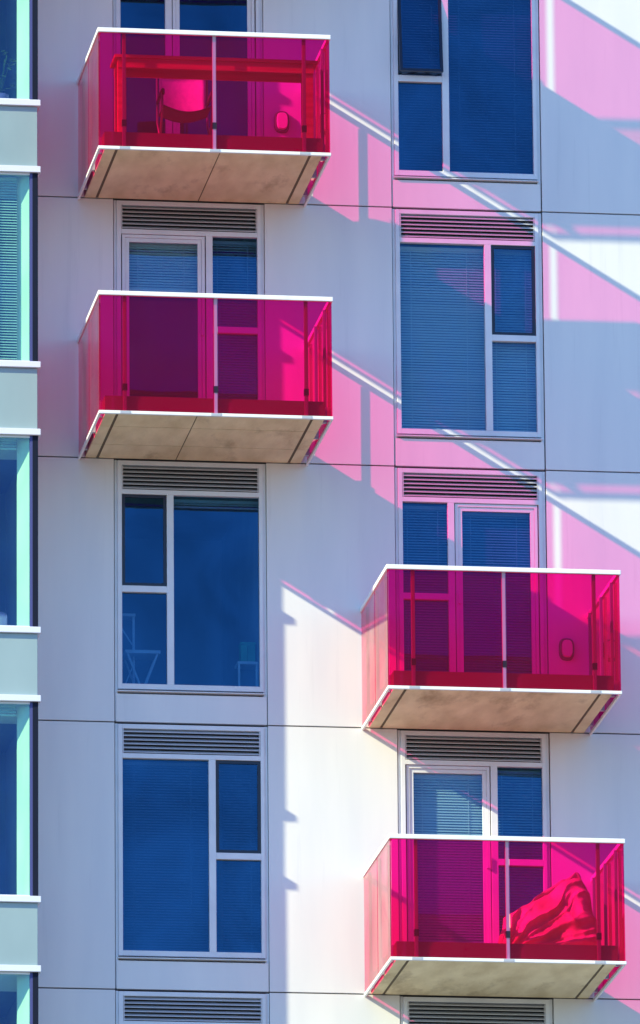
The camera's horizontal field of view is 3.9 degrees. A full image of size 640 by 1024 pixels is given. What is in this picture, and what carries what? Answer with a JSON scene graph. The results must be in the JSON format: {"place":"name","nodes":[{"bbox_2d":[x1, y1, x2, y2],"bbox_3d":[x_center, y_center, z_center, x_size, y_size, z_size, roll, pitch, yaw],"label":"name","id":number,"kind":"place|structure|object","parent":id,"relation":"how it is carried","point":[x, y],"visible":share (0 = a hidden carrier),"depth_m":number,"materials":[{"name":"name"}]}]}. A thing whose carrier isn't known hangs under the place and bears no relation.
{"place":"outdoors","nodes":[
{"label":"outdoors","id":0,"kind":"place"},
{"bbox_2d":[0,612,6,624],"bbox_3d":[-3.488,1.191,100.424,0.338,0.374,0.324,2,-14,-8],"label":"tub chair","id":1,"kind":"object","parent":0,"point":[3,618],"visible":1,"depth_m":100.54,"materials":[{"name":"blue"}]},
{"label":"ground","id":2,"kind":"structure","parent":0,"visible":0},
{"bbox_2d":[0,0,639,1023],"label":"apartment tower","id":3,"kind":"structure","parent":2,"relation":"on","point":[336,418],"depth_m":101.68,"materials":[{"name":"grey"}]},
{"bbox_2d":[0,50,16,97],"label":"potted plant","id":4,"kind":"object","parent":3,"relation":"on","point":[3,95],"visible":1,"depth_m":101.74,"materials":[{"name":"green plant"}]},
{"bbox_2d":[0,0,37,99],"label":"bay window","id":5,"kind":"structure","parent":3,"relation":"in","point":[18,18],"depth_m":101.63,"materials":[{"name":"blue glass"}]},
{"bbox_2d":[0,99,40,360],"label":"bay window","id":6,"kind":"structure","parent":3,"relation":"in","point":[19,170],"depth_m":101.08,"materials":[{"name":"white metal"}]},
{"bbox_2d":[0,360,40,626],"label":"bay window","id":7,"kind":"structure","parent":3,"relation":"in","point":[19,433],"depth_m":100.44,"materials":[{"name":"blue glass"}]},
{"bbox_2d":[0,626,40,895],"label":"bay window","id":8,"kind":"structure","parent":3,"relation":"in","point":[20,700],"depth_m":99.71,"materials":[{"name":"blue glass"}]},
{"bbox_2d":[0,895,40,1023],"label":"bay window","id":9,"kind":"structure","parent":3,"relation":"in","point":[20,970],"depth_m":99.03,"materials":[{"name":"white metal"}]},
{"bbox_2d":[119,613,134,693],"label":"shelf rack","id":10,"kind":"object","parent":3,"relation":"in","point":[128,617],"visible":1,"depth_m":101.51,"materials":[{"name":"white"}]},
{"bbox_2d":[122,650,159,683],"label":"table","id":11,"kind":"object","parent":3,"relation":"on","point":[147,655],"visible":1,"depth_m":101.31,"materials":[{"name":"white"}]},
{"bbox_2d":[156,78,211,134],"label":"chair","id":12,"kind":"object","parent":3,"relation":"on","point":[183,100],"visible":1,"depth_m":101.75,"materials":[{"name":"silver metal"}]},
{"bbox_2d":[113,0,262,135],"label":"balcony window","id":13,"kind":"structure","parent":3,"relation":"in","point":[239,103],"depth_m":105.24,"materials":[{"name":"blue glass"}]},
{"bbox_2d":[113,200,264,399],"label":"balcony window","id":14,"kind":"structure","parent":3,"relation":"in","point":[185,247],"depth_m":102.35,"materials":[{"name":"blue glass"}]},
{"bbox_2d":[114,460,266,725],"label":"window","id":15,"kind":"structure","parent":3,"relation":"in","point":[190,537],"depth_m":102.55,"materials":[{"name":"blue glass"}]},
{"bbox_2d":[115,723,268,991],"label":"window","id":16,"kind":"structure","parent":3,"relation":"in","point":[192,910],"depth_m":100.79,"materials":[{"name":"blue glass"}]},
{"bbox_2d":[115,991,268,1023],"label":"window","id":17,"kind":"structure","parent":3,"relation":"in","point":[131,1007],"depth_m":100.17,"materials":[{"name":"white metal"}]},
{"bbox_2d":[110,54,317,137],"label":"bar table","id":18,"kind":"object","parent":3,"relation":"on","point":[200,68],"visible":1,"depth_m":100.94,"materials":[{"name":"brown wood"}]},
{"bbox_2d":[235,661,257,686],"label":"side table","id":19,"kind":"object","parent":3,"relation":"in","point":[248,665],"visible":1,"depth_m":101.48,"materials":[{"name":"white"}]},
{"bbox_2d":[238,642,255,661],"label":"storage box","id":20,"kind":"object","parent":19,"relation":"on","point":[246,651],"visible":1,"depth_m":101.55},
{"bbox_2d":[390,0,540,211],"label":"window","id":21,"kind":"structure","parent":3,"relation":"in","point":[464,74],"depth_m":103.28,"materials":[{"name":"blue glass"}]},
{"bbox_2d":[392,209,544,469],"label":"window","id":22,"kind":"structure","parent":3,"relation":"in","point":[468,315],"depth_m":102.57,"materials":[{"name":"blue glass"}]},
{"bbox_2d":[394,468,547,673],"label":"balcony window","id":23,"kind":"structure","parent":3,"relation":"in","point":[444,517],"depth_m":101.95,"materials":[{"name":"blue glass"}]},
{"bbox_2d":[397,730,550,942],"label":"balcony window","id":24,"kind":"structure","parent":3,"relation":"in","point":[450,783],"depth_m":101.20,"materials":[{"name":"blue glass"}]},
{"bbox_2d":[400,996,552,1023],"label":"balcony window","id":25,"kind":"structure","parent":3,"relation":"in","point":[413,1010],"depth_m":100.59,"materials":[{"name":"white metal"}]},
{"bbox_2d":[498,872,596,944],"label":"tarpaulin","id":26,"kind":"object","parent":3,"relation":"on","point":[560,912],"visible":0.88,"depth_m":99.68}
]}

